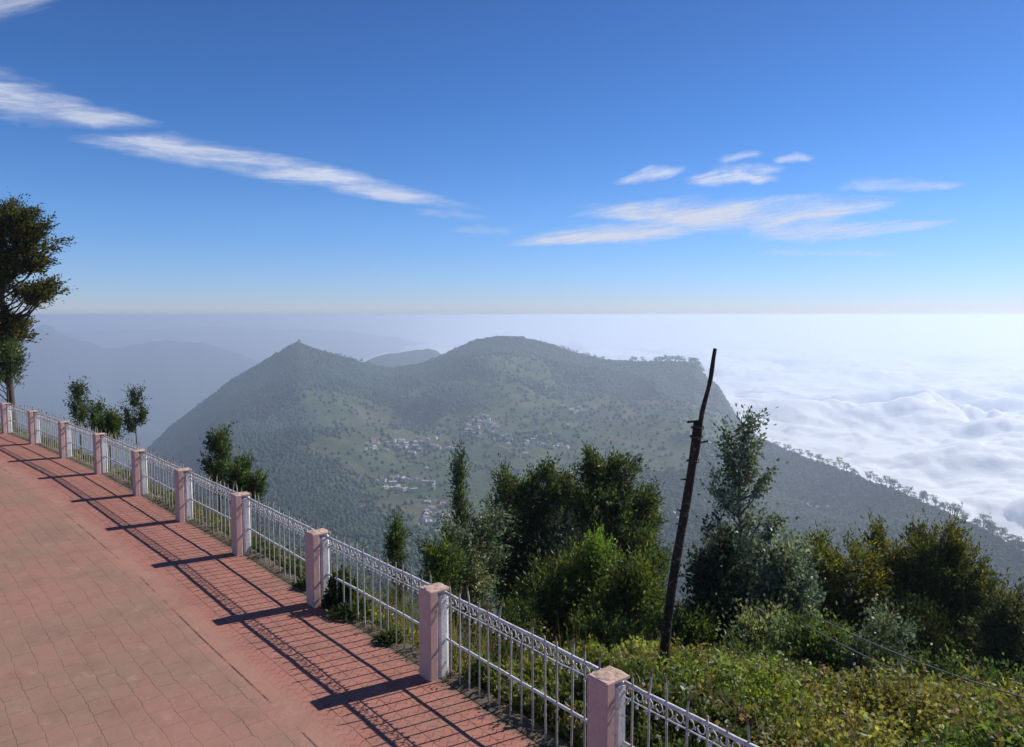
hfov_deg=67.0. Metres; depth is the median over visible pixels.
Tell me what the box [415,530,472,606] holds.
shrubby tree
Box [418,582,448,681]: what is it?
fence post
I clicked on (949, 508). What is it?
ridge tree
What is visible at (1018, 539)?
ridge tree
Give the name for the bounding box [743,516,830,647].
eucalyptus
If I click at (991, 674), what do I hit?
bush
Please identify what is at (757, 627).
bush
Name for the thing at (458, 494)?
slender tree
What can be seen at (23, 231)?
tall tree
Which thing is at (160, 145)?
cloud
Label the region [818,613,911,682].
bush
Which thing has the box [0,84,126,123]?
cloud
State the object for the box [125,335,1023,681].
forest
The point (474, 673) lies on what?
shrub
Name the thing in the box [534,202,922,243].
cloud
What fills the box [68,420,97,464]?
railing panel
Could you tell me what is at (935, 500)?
ridge tree
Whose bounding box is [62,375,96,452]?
spindly tree
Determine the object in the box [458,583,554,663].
bush
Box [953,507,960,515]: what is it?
ridge tree
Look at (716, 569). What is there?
eucalyptus
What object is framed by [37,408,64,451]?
railing panel
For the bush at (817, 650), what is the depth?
17.26 m
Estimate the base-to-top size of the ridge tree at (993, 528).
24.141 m
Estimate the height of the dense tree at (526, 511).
13.628 m
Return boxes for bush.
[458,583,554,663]
[561,590,652,651]
[631,591,731,652]
[712,589,808,661]
[768,595,864,679]
[900,632,988,687]
[951,649,1023,696]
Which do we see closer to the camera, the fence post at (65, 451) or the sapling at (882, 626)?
the sapling at (882, 626)
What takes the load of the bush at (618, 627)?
on the ground
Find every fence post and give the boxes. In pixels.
[0,403,11,432]
[27,410,40,443]
[58,421,71,458]
[92,433,107,473]
[131,449,147,495]
[174,467,192,522]
[230,491,251,555]
[305,528,330,607]
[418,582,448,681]
[587,666,629,746]
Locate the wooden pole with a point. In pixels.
(696, 436)
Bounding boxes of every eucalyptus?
[678,516,760,643]
[687,403,789,626]
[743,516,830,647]
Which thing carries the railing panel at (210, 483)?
on the kerb
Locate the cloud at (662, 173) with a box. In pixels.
[626,170,671,181]
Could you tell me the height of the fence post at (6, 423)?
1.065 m
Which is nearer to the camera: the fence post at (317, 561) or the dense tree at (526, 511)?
the fence post at (317, 561)
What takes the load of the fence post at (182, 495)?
on the kerb
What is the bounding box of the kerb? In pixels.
[0,427,573,746]
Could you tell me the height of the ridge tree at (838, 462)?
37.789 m
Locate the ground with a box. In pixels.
[180,343,863,746]
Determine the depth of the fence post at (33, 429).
23.45 m
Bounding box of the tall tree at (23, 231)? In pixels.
[0,186,77,429]
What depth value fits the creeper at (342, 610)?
10.00 m
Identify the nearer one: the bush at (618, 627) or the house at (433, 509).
the bush at (618, 627)
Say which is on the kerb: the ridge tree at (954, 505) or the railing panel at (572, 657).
the railing panel at (572, 657)
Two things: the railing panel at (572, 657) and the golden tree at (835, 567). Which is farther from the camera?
the golden tree at (835, 567)
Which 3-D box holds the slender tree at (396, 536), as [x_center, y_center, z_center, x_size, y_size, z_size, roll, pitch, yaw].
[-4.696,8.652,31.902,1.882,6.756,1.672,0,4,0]
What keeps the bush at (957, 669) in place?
on the ground
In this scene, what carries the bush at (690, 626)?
on the ground
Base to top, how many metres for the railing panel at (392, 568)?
1.177 m
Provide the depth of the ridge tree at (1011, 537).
1134.44 m
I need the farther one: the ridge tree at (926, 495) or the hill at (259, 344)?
the hill at (259, 344)
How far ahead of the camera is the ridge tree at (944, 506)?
1344.31 m
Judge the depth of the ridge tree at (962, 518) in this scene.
1269.99 m
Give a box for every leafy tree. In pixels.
[411,496,521,648]
[523,501,595,634]
[958,573,1023,680]
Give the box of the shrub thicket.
[0,424,1023,746]
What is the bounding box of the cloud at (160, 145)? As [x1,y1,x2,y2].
[118,137,421,200]
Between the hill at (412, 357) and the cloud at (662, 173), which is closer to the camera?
the hill at (412, 357)
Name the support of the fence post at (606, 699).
on the kerb
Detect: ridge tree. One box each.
[836,456,842,468]
[865,471,877,477]
[882,475,889,485]
[889,478,897,488]
[902,486,913,493]
[919,493,934,501]
[930,495,938,505]
[934,501,948,508]
[946,504,955,513]
[950,503,964,513]
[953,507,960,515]
[955,512,970,519]
[971,518,982,525]
[978,512,995,527]
[984,520,994,532]
[988,525,997,531]
[998,526,1007,536]
[999,532,1014,540]
[1004,534,1021,543]
[1013,536,1023,549]
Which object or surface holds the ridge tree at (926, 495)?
on the ground
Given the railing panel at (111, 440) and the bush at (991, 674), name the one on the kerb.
the railing panel at (111, 440)
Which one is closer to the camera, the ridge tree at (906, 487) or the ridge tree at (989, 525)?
the ridge tree at (989, 525)
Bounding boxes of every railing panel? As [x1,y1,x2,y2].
[9,403,33,438]
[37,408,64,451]
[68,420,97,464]
[104,430,140,487]
[144,447,183,509]
[188,469,241,540]
[247,491,317,591]
[326,530,431,654]
[445,582,600,746]
[623,670,797,746]
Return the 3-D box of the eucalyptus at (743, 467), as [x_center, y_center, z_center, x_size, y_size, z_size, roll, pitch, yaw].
[7.157,6.724,24.236,2.936,11.620,3.377,3,5,38]
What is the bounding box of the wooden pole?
[658,348,716,664]
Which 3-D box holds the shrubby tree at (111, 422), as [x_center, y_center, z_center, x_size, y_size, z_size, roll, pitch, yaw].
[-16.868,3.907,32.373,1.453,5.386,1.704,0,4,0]
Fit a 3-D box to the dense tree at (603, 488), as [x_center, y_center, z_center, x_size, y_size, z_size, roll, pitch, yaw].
[4.740,10.125,35.938,6.180,14.524,5.967,0,4,0]
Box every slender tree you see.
[0,331,31,402]
[196,419,238,515]
[374,505,418,623]
[441,439,478,650]
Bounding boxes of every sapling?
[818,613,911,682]
[851,587,925,679]
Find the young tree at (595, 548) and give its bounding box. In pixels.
[560,523,627,610]
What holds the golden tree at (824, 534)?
on the ground
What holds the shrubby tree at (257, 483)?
on the ground
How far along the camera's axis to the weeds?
9.29 m
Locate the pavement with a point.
(128, 618)
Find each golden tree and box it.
[794,517,837,612]
[799,524,899,644]
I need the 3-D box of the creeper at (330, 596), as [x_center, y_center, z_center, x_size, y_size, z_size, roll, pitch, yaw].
[-2.302,2.845,10.331,0.529,0.615,0.433,0,4,0]
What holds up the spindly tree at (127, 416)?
on the ground
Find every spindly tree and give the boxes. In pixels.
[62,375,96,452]
[79,390,108,432]
[117,381,151,448]
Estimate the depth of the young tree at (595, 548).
27.27 m
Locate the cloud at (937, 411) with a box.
[360,325,1023,547]
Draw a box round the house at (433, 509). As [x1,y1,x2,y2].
[430,507,436,511]
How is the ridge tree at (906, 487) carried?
on the ground
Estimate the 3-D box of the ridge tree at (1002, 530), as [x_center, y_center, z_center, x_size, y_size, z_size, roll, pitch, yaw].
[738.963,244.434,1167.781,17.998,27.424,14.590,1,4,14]
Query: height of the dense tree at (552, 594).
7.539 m
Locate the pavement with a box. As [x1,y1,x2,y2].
[0,431,540,746]
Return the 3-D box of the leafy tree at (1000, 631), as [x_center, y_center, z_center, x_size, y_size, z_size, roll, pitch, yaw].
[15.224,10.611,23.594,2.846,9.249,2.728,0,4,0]
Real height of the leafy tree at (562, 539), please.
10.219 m
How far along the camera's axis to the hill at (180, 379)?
7904.78 m
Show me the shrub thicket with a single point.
(982, 716)
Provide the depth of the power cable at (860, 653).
12.00 m
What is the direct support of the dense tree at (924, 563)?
on the ground
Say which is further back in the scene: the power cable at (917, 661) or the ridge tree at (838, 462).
the ridge tree at (838, 462)
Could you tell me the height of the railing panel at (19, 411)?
1.173 m
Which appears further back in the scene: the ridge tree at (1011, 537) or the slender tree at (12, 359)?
the ridge tree at (1011, 537)
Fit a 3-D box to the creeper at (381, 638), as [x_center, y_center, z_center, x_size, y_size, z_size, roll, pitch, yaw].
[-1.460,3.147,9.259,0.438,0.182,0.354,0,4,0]
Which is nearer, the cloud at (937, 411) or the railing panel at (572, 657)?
the railing panel at (572, 657)
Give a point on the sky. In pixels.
(515, 124)
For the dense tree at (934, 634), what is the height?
8.008 m
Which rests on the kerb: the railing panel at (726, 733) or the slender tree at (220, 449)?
the railing panel at (726, 733)
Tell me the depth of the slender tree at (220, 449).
33.20 m
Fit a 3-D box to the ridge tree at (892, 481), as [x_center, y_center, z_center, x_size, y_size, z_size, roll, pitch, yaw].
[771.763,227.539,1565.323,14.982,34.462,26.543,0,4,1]
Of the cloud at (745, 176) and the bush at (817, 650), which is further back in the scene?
the cloud at (745, 176)
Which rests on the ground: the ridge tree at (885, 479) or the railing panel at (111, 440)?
the ridge tree at (885, 479)
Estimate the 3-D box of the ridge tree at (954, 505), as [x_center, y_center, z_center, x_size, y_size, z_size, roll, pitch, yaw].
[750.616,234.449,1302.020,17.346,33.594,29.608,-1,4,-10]
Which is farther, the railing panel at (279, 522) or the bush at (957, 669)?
the bush at (957, 669)
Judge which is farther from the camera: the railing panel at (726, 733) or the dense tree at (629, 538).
the dense tree at (629, 538)
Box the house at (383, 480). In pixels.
[380,478,386,482]
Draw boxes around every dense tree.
[465,451,579,616]
[503,535,602,649]
[553,437,684,586]
[565,539,680,640]
[605,512,668,631]
[854,501,1012,679]
[855,575,969,680]
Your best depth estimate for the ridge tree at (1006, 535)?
1152.30 m
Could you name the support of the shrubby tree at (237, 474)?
on the ground
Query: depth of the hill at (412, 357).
5135.14 m
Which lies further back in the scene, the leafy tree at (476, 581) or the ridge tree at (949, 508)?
the ridge tree at (949, 508)
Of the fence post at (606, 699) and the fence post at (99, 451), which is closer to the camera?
the fence post at (606, 699)
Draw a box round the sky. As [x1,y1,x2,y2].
[0,0,1023,333]
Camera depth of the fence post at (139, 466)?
16.75 m
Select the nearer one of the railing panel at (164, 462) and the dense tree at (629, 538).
the railing panel at (164, 462)
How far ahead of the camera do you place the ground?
1854.72 m
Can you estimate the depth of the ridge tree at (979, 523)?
1241.86 m
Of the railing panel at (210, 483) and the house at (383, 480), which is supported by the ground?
the house at (383, 480)
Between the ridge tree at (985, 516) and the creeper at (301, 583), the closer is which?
the creeper at (301, 583)
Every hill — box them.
[0,325,259,432]
[0,388,162,468]
[59,326,427,361]
[366,349,440,366]
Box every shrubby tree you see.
[85,404,126,464]
[208,446,262,503]
[242,466,274,531]
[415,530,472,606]
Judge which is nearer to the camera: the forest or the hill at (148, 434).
the forest
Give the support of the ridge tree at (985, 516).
on the ground
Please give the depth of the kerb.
8.77 m
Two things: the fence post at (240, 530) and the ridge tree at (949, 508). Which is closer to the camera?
the fence post at (240, 530)
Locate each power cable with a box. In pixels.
[804,610,1023,697]
[804,624,1020,714]
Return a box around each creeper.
[291,576,305,589]
[320,564,359,608]
[324,597,374,620]
[373,629,406,644]
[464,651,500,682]
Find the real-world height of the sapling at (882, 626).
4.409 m
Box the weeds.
[0,423,961,746]
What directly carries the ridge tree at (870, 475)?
on the ground
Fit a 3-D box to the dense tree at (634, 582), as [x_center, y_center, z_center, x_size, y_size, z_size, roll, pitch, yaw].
[3.934,8.931,25.879,3.739,7.321,3.369,3,5,37]
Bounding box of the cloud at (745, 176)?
[698,172,765,182]
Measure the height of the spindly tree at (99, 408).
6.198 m

